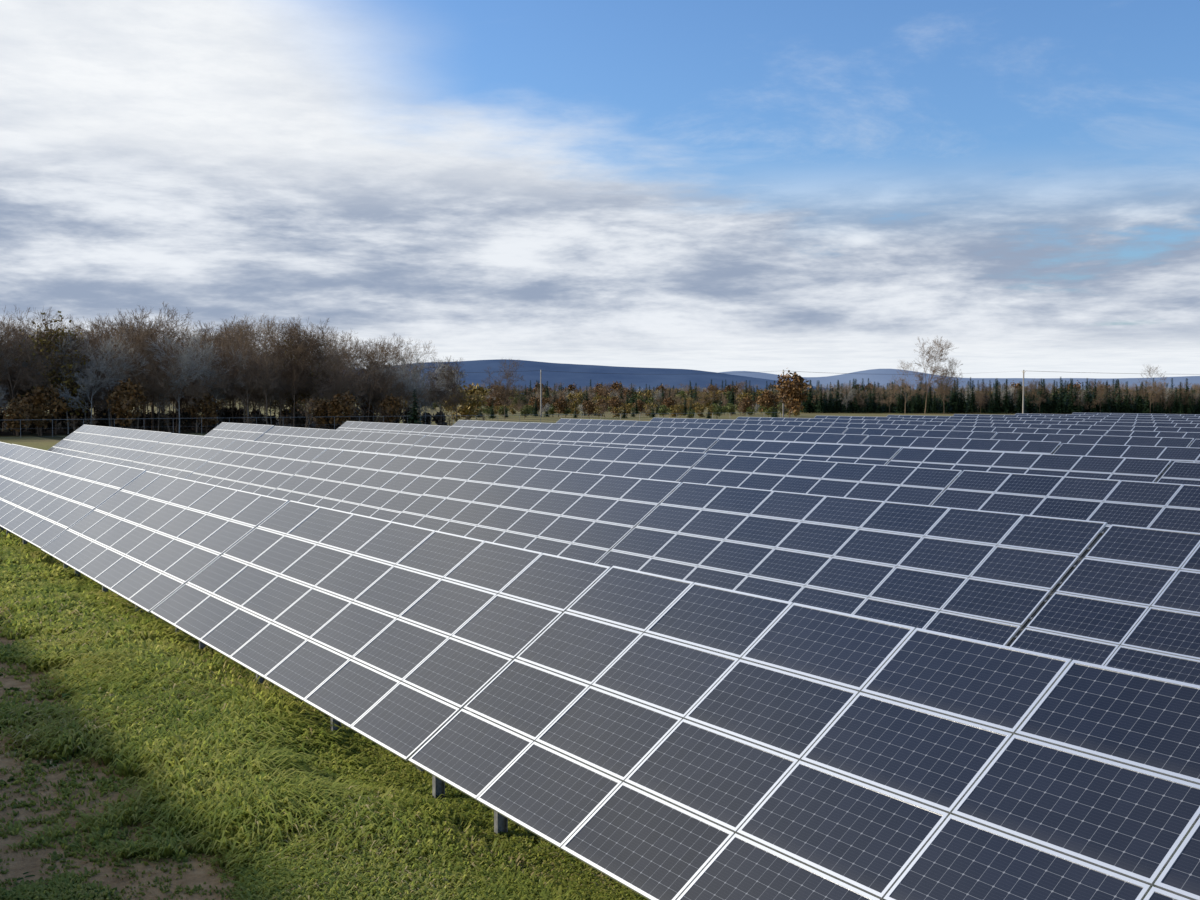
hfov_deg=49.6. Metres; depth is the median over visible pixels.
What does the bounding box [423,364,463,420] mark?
bare tree
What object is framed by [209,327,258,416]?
bare tree
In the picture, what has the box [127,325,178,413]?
bare tree
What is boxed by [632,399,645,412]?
brown bush
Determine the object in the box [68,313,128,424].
bare tree
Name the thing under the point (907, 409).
spruce tree
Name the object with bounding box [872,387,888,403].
bare tree
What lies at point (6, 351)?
bare tree
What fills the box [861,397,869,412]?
spruce tree
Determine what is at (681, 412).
yellow bush
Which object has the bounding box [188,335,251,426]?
bare tree
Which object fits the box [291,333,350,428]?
bare tree
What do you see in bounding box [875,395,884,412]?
spruce tree
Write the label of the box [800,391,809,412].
spruce tree
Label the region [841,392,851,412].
spruce tree
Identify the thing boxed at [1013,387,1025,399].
bare tree
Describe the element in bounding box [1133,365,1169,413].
tall bare tree
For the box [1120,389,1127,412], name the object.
spruce tree
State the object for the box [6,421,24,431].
thicket tree
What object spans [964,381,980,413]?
spruce tree
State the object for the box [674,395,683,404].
bare tree
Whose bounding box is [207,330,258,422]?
bare tree
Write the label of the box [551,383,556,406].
spruce tree
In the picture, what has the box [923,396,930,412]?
spruce tree
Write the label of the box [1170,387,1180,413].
spruce tree
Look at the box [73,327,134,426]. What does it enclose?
bare tree
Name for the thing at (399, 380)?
bare tree
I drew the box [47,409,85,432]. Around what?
thicket tree
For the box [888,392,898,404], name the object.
bare tree
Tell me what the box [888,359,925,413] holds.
tall bare tree
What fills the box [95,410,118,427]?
thicket tree
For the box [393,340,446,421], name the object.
bare tree
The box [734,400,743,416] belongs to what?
bare tree
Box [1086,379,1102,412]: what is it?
spruce tree
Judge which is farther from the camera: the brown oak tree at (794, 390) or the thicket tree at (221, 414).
the brown oak tree at (794, 390)
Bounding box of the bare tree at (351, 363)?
[325,343,360,395]
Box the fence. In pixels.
[3,412,780,437]
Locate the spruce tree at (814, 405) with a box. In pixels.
[811,390,818,412]
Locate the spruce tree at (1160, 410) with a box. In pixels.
[1156,399,1163,413]
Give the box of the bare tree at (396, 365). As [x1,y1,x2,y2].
[382,352,411,422]
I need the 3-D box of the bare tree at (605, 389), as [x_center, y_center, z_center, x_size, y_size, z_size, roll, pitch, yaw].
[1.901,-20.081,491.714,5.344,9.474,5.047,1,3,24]
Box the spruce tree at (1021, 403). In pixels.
[1016,393,1027,412]
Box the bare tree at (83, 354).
[50,329,85,427]
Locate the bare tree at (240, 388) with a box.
[191,329,267,422]
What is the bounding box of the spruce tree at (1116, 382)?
[1110,380,1117,402]
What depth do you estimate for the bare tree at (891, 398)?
390.37 m
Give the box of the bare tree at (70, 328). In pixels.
[49,321,100,344]
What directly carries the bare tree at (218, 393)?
on the ground
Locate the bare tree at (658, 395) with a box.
[649,389,665,401]
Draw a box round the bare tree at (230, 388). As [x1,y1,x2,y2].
[201,342,235,412]
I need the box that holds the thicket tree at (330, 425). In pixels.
[326,410,345,429]
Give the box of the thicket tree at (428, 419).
[422,412,432,424]
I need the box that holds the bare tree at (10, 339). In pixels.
[0,316,30,382]
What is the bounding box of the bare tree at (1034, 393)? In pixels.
[1025,379,1040,406]
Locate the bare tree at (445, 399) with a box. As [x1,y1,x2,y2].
[422,357,465,424]
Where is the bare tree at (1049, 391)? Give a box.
[1044,388,1055,396]
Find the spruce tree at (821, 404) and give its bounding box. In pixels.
[816,384,827,412]
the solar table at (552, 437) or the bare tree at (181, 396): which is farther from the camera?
the bare tree at (181, 396)
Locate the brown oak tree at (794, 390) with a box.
[770,368,813,417]
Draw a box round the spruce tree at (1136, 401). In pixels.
[1132,391,1138,412]
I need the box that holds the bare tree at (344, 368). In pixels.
[323,345,368,420]
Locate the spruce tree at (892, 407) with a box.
[889,397,897,412]
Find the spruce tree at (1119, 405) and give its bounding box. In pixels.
[1112,387,1125,412]
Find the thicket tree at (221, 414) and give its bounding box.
[200,407,227,429]
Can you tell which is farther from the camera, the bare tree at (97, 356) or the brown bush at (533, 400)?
the brown bush at (533, 400)
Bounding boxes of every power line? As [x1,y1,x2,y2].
[555,371,770,373]
[794,371,1012,373]
[1039,371,1136,373]
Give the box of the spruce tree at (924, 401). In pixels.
[919,394,925,412]
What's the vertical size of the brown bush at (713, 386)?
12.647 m
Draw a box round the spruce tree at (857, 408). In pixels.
[853,384,862,412]
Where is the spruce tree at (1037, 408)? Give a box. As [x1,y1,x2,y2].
[1032,378,1050,413]
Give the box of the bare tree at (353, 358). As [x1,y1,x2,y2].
[329,335,382,401]
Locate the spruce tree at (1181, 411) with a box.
[1178,402,1183,413]
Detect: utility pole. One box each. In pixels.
[540,370,541,416]
[1022,370,1025,413]
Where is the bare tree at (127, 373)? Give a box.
[102,334,149,426]
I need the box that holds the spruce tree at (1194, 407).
[1191,399,1198,413]
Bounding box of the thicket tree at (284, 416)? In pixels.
[276,408,290,424]
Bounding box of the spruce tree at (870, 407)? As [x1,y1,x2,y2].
[863,389,875,412]
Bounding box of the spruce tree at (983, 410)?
[978,399,987,413]
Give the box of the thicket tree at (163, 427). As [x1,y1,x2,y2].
[148,414,169,431]
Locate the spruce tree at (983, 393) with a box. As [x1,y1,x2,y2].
[977,379,987,411]
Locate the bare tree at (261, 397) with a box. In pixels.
[221,337,282,415]
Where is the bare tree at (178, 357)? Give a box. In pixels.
[151,324,218,430]
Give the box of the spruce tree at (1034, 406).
[1031,395,1036,412]
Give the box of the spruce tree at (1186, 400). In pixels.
[1179,378,1191,412]
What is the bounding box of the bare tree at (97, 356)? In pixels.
[77,333,105,425]
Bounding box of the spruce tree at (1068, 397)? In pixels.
[1064,388,1070,413]
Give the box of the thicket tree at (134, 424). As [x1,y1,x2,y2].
[116,412,141,428]
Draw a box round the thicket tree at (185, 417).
[174,411,200,431]
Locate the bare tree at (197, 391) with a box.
[158,327,228,432]
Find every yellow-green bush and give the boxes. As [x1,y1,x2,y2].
[482,406,494,414]
[498,406,508,416]
[510,394,528,405]
[520,405,531,416]
[520,408,530,418]
[548,405,556,416]
[563,407,570,416]
[629,394,646,405]
[645,397,656,405]
[657,405,668,417]
[672,390,687,402]
[686,409,697,417]
[711,405,723,418]
[719,391,735,403]
[726,405,735,415]
[745,406,754,416]
[763,403,771,414]
[765,406,778,415]
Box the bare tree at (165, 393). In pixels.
[122,331,191,431]
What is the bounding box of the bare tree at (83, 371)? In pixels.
[29,327,115,424]
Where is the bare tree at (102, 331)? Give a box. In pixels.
[76,315,128,369]
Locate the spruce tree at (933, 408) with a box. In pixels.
[929,393,938,413]
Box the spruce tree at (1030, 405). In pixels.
[1028,398,1034,413]
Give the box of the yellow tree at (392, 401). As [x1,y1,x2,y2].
[371,362,404,415]
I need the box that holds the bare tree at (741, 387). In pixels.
[736,381,748,393]
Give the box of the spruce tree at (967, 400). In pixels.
[961,387,973,412]
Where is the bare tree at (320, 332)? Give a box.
[275,317,335,424]
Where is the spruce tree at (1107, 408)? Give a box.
[1103,400,1110,412]
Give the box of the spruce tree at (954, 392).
[949,385,959,405]
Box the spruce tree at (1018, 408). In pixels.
[1011,385,1026,412]
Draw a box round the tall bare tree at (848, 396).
[837,387,857,405]
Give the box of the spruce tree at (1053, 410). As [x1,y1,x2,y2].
[1048,397,1057,413]
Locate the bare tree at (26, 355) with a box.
[6,328,34,432]
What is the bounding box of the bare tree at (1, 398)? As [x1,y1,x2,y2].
[0,343,21,414]
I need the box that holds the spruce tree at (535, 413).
[532,398,538,415]
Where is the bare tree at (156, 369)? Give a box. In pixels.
[119,319,186,430]
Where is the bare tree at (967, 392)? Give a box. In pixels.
[957,386,977,400]
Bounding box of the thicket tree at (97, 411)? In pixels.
[90,405,116,425]
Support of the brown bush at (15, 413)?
on the ground
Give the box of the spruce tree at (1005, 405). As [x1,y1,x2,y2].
[998,379,1012,413]
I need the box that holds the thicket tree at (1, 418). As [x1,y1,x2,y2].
[0,412,5,427]
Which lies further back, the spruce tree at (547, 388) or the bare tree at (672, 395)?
the spruce tree at (547, 388)
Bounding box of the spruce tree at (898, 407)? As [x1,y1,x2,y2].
[892,388,903,412]
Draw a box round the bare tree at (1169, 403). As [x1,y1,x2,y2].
[1164,391,1182,408]
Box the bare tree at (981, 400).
[975,389,986,413]
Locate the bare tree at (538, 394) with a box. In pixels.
[530,389,549,402]
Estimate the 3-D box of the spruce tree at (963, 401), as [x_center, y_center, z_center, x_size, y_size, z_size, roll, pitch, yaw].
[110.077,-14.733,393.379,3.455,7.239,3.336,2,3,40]
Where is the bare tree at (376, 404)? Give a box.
[339,347,394,421]
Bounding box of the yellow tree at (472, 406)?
[452,382,491,420]
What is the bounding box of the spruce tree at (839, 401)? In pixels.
[834,380,842,410]
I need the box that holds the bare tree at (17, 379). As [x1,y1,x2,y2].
[2,338,51,431]
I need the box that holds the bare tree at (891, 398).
[881,386,897,405]
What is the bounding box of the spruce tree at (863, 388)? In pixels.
[860,378,868,406]
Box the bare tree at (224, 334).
[196,322,244,408]
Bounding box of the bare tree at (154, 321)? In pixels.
[104,302,192,430]
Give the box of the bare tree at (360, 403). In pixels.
[352,358,405,420]
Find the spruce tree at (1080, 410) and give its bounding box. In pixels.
[1075,398,1083,412]
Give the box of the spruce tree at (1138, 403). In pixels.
[1134,388,1144,413]
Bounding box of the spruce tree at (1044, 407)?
[1036,379,1051,413]
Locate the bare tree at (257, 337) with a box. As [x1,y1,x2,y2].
[210,315,284,413]
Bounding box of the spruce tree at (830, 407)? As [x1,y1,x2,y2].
[826,390,835,411]
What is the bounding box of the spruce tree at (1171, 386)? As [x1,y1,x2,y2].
[1165,378,1175,410]
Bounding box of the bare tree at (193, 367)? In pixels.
[154,327,248,430]
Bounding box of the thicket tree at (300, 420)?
[287,411,311,427]
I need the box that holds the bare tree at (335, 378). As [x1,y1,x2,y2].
[304,348,360,427]
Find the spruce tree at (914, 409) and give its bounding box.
[910,396,919,412]
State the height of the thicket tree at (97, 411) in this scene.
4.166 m
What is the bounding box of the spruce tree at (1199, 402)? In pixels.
[1196,391,1199,411]
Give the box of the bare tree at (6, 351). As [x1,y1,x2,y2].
[0,306,37,435]
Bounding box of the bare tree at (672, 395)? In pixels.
[668,387,679,401]
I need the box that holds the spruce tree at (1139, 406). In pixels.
[1135,389,1144,412]
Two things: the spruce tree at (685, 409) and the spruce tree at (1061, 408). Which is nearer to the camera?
the spruce tree at (685, 409)
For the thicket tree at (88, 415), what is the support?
on the ground
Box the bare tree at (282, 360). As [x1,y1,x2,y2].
[263,328,291,415]
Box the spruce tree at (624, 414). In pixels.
[621,406,626,417]
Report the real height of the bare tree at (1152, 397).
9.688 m
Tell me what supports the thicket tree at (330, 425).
on the ground
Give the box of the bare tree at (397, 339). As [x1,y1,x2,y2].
[355,332,412,391]
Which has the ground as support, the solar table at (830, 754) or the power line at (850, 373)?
the solar table at (830, 754)
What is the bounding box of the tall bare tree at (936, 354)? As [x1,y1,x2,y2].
[914,336,956,413]
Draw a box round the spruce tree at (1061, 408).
[1055,390,1066,413]
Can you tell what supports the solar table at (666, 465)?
on the ground
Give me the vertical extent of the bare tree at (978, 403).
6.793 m
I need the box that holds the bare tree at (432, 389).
[407,364,458,423]
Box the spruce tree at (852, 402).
[848,379,856,412]
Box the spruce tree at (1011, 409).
[1008,393,1015,413]
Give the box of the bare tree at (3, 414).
[0,395,10,430]
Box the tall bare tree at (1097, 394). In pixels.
[1090,384,1113,406]
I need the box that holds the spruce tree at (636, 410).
[634,399,639,414]
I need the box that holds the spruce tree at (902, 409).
[897,395,906,412]
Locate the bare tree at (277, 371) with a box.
[228,324,310,423]
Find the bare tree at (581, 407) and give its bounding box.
[578,404,587,414]
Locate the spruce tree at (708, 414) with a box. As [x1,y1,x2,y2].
[706,409,711,418]
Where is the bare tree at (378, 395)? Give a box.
[352,342,408,422]
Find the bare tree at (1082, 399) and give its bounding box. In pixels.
[1069,390,1087,408]
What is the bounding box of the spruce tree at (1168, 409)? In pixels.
[1164,398,1172,413]
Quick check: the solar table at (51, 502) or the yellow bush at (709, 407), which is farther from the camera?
the yellow bush at (709, 407)
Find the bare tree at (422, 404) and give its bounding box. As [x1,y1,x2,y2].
[390,365,429,409]
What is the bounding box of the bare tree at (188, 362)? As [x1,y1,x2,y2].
[144,330,219,432]
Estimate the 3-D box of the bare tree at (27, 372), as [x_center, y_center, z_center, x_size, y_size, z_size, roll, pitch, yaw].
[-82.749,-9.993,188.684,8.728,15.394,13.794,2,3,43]
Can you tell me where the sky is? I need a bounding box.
[0,0,1199,377]
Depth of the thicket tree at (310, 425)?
221.74 m
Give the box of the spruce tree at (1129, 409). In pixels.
[1123,394,1133,412]
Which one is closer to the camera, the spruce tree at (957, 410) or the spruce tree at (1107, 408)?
the spruce tree at (1107, 408)
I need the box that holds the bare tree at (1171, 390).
[1157,389,1175,403]
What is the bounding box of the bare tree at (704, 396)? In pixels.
[700,390,709,402]
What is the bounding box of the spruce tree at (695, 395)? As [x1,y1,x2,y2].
[693,383,699,407]
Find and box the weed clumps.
[0,542,488,899]
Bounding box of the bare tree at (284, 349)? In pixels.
[252,323,314,411]
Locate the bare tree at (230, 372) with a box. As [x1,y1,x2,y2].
[207,315,286,422]
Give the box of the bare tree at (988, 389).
[979,381,992,413]
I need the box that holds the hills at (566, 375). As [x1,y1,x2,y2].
[331,359,965,393]
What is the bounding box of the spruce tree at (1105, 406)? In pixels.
[1100,393,1111,412]
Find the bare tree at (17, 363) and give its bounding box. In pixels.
[0,331,41,395]
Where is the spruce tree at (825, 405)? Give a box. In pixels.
[819,393,829,412]
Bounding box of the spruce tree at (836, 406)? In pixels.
[833,393,840,412]
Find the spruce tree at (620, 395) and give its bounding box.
[618,385,623,405]
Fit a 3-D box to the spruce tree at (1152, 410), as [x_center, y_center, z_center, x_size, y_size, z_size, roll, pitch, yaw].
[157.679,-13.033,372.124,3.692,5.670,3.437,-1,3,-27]
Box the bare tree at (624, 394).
[617,387,631,402]
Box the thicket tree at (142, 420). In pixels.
[136,411,146,427]
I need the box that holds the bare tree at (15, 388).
[0,338,30,434]
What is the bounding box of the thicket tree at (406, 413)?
[400,407,425,423]
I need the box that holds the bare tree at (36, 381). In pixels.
[1,306,89,434]
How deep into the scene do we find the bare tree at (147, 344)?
196.77 m
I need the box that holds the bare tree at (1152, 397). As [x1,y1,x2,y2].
[1144,381,1165,412]
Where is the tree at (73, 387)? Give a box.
[9,311,89,433]
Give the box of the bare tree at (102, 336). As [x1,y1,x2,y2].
[80,318,134,410]
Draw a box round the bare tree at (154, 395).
[137,335,180,429]
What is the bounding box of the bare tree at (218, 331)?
[194,320,240,405]
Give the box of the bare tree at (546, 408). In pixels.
[539,403,551,413]
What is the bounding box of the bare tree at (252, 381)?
[213,343,282,420]
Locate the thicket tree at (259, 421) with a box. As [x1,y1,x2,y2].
[250,413,268,424]
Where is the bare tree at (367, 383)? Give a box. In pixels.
[347,359,396,409]
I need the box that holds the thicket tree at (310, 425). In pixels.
[300,409,312,427]
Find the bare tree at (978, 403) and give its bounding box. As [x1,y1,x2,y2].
[975,392,985,408]
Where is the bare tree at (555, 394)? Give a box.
[547,386,560,403]
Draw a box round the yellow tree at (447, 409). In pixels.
[432,367,472,416]
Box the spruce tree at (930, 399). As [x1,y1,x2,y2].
[928,386,932,411]
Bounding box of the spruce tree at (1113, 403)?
[1110,395,1117,412]
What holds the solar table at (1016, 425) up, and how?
on the ground
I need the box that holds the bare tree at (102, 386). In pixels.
[73,341,139,412]
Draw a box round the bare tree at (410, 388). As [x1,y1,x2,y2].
[388,351,449,423]
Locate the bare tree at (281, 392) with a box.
[261,350,290,426]
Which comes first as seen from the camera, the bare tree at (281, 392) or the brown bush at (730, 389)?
the bare tree at (281, 392)
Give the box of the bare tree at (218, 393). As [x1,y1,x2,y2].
[181,342,251,425]
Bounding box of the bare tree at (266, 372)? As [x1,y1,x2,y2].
[227,314,308,424]
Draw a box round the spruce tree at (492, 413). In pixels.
[488,401,495,418]
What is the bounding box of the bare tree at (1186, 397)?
[1180,391,1192,405]
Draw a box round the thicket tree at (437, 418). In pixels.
[430,410,447,425]
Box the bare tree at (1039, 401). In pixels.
[1028,386,1048,413]
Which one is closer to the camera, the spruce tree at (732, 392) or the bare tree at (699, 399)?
the bare tree at (699, 399)
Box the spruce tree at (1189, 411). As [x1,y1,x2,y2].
[1185,396,1193,413]
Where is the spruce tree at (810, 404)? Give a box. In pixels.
[803,382,815,411]
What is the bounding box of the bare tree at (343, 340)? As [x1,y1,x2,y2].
[312,326,375,425]
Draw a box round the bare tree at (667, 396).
[663,386,675,398]
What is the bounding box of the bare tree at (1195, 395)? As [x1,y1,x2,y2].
[1191,384,1199,402]
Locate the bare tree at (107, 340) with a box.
[64,337,137,426]
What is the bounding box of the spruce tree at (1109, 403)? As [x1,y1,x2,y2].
[1107,389,1111,407]
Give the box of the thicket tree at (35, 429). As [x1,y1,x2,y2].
[26,418,48,433]
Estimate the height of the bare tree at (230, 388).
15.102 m
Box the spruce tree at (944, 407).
[939,390,952,413]
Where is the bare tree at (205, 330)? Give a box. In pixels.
[195,317,254,406]
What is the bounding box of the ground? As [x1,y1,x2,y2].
[0,397,1179,899]
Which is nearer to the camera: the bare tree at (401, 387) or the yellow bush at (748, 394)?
the bare tree at (401, 387)
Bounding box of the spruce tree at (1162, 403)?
[1156,388,1169,413]
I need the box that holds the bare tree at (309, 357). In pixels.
[276,323,335,426]
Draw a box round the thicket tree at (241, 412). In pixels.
[235,407,246,422]
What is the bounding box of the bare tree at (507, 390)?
[481,358,525,414]
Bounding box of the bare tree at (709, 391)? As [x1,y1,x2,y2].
[706,384,720,404]
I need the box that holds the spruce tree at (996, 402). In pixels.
[993,382,1002,413]
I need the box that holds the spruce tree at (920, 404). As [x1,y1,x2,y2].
[918,394,923,412]
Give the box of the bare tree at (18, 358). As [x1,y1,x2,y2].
[1,316,45,407]
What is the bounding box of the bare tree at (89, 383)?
[56,330,148,424]
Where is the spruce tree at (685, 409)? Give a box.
[683,399,688,415]
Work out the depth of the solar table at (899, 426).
108.55 m
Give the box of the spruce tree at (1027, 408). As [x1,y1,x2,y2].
[1025,394,1030,413]
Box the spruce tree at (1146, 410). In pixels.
[1142,396,1152,413]
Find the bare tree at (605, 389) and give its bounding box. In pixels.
[599,385,612,397]
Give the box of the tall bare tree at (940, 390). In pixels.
[932,358,965,403]
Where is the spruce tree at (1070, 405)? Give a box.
[1064,380,1078,413]
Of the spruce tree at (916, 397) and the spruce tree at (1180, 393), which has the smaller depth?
the spruce tree at (1180, 393)
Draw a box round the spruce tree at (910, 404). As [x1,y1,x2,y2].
[907,386,912,412]
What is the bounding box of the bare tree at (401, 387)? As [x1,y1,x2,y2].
[375,348,433,423]
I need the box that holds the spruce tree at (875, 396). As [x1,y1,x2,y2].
[871,383,877,407]
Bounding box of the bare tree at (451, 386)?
[426,355,466,421]
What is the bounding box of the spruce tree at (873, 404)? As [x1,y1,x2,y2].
[868,395,875,412]
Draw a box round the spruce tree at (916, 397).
[911,392,920,412]
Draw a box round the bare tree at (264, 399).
[243,351,286,415]
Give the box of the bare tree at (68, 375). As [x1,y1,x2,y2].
[4,326,102,433]
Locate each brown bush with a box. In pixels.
[0,398,36,436]
[8,380,71,435]
[103,376,153,428]
[184,388,229,432]
[305,397,331,428]
[318,389,361,424]
[376,393,406,422]
[482,395,496,411]
[489,385,513,405]
[527,396,545,410]
[532,382,550,393]
[542,397,550,409]
[550,396,571,416]
[562,384,579,392]
[580,399,599,418]
[595,387,611,400]
[596,397,610,411]
[605,396,621,404]
[608,381,624,395]
[609,397,625,416]
[618,388,632,402]
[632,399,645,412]
[652,383,666,404]
[662,395,676,411]
[703,384,720,392]
[720,382,737,394]
[736,402,749,413]
[738,396,755,415]
[1010,380,1030,392]
[1058,380,1081,394]
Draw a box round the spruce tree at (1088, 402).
[1083,380,1090,412]
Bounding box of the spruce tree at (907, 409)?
[900,391,910,412]
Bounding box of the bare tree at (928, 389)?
[921,382,935,398]
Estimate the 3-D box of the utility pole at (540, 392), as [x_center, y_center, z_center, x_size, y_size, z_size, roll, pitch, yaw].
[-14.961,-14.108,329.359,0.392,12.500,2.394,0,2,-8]
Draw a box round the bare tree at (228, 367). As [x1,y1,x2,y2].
[212,321,284,423]
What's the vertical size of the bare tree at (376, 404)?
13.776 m
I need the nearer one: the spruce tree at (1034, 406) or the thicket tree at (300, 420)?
the thicket tree at (300, 420)
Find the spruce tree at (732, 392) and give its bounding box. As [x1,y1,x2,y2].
[728,381,736,405]
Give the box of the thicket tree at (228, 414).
[220,407,243,422]
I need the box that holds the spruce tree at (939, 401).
[936,381,943,410]
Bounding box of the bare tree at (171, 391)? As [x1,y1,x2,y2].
[154,336,190,429]
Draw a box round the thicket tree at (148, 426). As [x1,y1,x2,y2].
[139,410,159,429]
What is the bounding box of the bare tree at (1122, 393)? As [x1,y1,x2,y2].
[1111,384,1133,405]
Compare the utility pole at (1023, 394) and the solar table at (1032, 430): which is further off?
the utility pole at (1023, 394)
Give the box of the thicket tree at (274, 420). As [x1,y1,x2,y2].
[263,415,278,426]
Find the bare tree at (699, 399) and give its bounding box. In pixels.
[694,392,705,404]
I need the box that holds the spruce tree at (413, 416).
[405,389,425,424]
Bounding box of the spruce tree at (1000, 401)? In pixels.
[998,389,1001,413]
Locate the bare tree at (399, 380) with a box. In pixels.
[372,361,416,411]
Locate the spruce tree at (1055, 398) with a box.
[1048,380,1058,412]
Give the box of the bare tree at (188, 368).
[164,334,210,412]
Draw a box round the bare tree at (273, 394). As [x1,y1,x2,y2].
[232,350,297,424]
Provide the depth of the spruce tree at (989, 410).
381.75 m
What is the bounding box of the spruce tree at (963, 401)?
[961,389,966,411]
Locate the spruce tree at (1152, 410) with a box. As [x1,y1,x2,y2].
[1148,396,1156,413]
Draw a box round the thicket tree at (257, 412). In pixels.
[245,409,265,423]
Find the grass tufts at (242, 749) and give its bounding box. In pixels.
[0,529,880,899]
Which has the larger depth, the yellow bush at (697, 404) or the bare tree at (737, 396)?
the bare tree at (737, 396)
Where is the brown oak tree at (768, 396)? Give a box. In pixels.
[754,387,779,410]
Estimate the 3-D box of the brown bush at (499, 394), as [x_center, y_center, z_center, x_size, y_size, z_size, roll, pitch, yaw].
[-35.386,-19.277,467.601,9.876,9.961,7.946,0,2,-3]
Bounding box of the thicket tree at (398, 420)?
[393,408,402,422]
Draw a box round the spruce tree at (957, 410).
[953,401,959,412]
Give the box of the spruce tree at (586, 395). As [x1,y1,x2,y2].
[585,387,590,402]
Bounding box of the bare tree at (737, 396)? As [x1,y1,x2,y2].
[734,389,741,403]
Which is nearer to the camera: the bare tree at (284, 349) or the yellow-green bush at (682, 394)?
the bare tree at (284, 349)
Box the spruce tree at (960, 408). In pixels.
[959,393,962,412]
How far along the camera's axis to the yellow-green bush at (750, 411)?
322.62 m
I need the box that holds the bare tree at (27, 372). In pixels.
[0,334,76,433]
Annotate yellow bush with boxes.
[471,395,485,406]
[498,405,509,415]
[509,404,517,414]
[567,392,582,405]
[567,402,575,413]
[573,406,579,415]
[592,395,605,410]
[594,406,604,417]
[612,406,623,417]
[622,402,631,414]
[637,393,650,401]
[643,403,657,416]
[647,389,659,400]
[669,404,684,417]
[674,403,684,416]
[691,402,699,410]
[695,407,704,417]
[697,392,709,405]
[701,394,716,406]
[707,405,714,415]
[708,390,723,403]
[735,392,752,401]
[755,389,766,395]
[792,404,802,415]
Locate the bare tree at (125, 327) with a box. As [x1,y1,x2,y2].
[101,312,166,427]
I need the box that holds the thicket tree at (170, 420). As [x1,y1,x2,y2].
[168,410,181,429]
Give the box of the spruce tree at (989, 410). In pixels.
[986,394,996,413]
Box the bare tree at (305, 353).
[275,314,334,428]
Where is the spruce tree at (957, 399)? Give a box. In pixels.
[954,388,962,410]
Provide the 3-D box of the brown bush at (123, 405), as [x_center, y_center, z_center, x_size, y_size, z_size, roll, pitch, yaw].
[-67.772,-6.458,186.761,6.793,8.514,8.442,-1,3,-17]
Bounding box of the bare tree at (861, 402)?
[850,389,865,409]
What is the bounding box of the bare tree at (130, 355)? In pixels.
[92,320,190,429]
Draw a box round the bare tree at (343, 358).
[316,337,365,427]
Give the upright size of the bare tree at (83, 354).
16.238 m
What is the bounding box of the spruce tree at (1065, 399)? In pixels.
[1063,383,1070,412]
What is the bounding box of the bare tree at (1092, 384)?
[1085,380,1104,399]
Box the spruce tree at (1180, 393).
[1174,382,1185,412]
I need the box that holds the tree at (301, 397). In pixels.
[276,330,331,427]
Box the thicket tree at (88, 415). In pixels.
[74,409,95,427]
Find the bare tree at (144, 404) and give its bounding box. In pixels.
[108,322,172,428]
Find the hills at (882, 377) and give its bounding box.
[342,369,1199,392]
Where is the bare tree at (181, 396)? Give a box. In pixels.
[158,340,211,429]
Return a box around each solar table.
[0,442,10,451]
[0,444,64,532]
[0,455,145,568]
[41,471,288,635]
[47,425,121,457]
[82,428,170,465]
[127,433,236,478]
[150,501,610,798]
[185,439,326,495]
[205,422,273,440]
[256,426,338,447]
[268,449,460,520]
[318,430,425,455]
[336,421,408,432]
[392,461,681,563]
[399,424,486,446]
[401,435,540,465]
[408,566,1199,899]
[452,420,528,436]
[475,428,585,444]
[516,443,706,481]
[523,422,616,432]
[556,418,636,425]
[574,432,718,452]
[597,482,1108,646]
[609,425,725,437]
[633,421,730,429]
[651,418,734,423]
[677,439,901,481]
[678,454,961,505]
[705,430,868,451]
[726,424,847,433]
[732,420,833,426]
[736,417,823,421]
[814,416,904,419]
[821,419,925,424]
[831,423,954,430]
[843,428,996,438]
[861,435,1061,460]
[887,415,977,419]
[887,447,1172,503]
[904,418,1008,422]
[924,421,1050,427]
[931,470,1199,532]
[952,426,1107,434]
[953,414,1045,417]
[976,417,1083,420]
[992,432,1193,453]
[1008,420,1135,425]
[1010,524,1199,684]
[1015,413,1107,416]
[1045,416,1153,419]
[1049,424,1199,431]
[1054,443,1199,462]
[1072,413,1165,415]
[1084,419,1199,423]
[1106,430,1199,439]
[1108,415,1199,417]
[1134,422,1199,427]
[1153,418,1199,420]
[1158,461,1199,484]
[1166,414,1199,415]
[1189,439,1199,447]
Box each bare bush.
[63,413,81,430]
[84,415,100,424]
[157,409,175,432]
[276,415,292,426]
[294,398,320,427]
[353,410,368,421]
[369,408,388,422]
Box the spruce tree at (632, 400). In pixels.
[630,388,635,407]
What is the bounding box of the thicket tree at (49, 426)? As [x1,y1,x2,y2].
[43,414,58,431]
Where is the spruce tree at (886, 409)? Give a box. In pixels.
[882,396,891,412]
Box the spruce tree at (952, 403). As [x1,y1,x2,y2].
[948,387,955,412]
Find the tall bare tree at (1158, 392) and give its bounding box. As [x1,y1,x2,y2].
[1143,380,1166,406]
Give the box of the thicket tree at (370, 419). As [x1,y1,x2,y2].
[362,412,375,421]
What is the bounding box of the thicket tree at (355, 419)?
[343,408,367,421]
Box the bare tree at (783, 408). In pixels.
[778,401,788,412]
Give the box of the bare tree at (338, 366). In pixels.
[306,332,381,422]
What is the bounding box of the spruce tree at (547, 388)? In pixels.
[545,382,550,408]
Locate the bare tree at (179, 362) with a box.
[135,319,217,431]
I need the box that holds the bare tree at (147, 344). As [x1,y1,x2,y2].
[114,315,177,390]
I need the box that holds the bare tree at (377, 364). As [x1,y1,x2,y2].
[353,338,401,421]

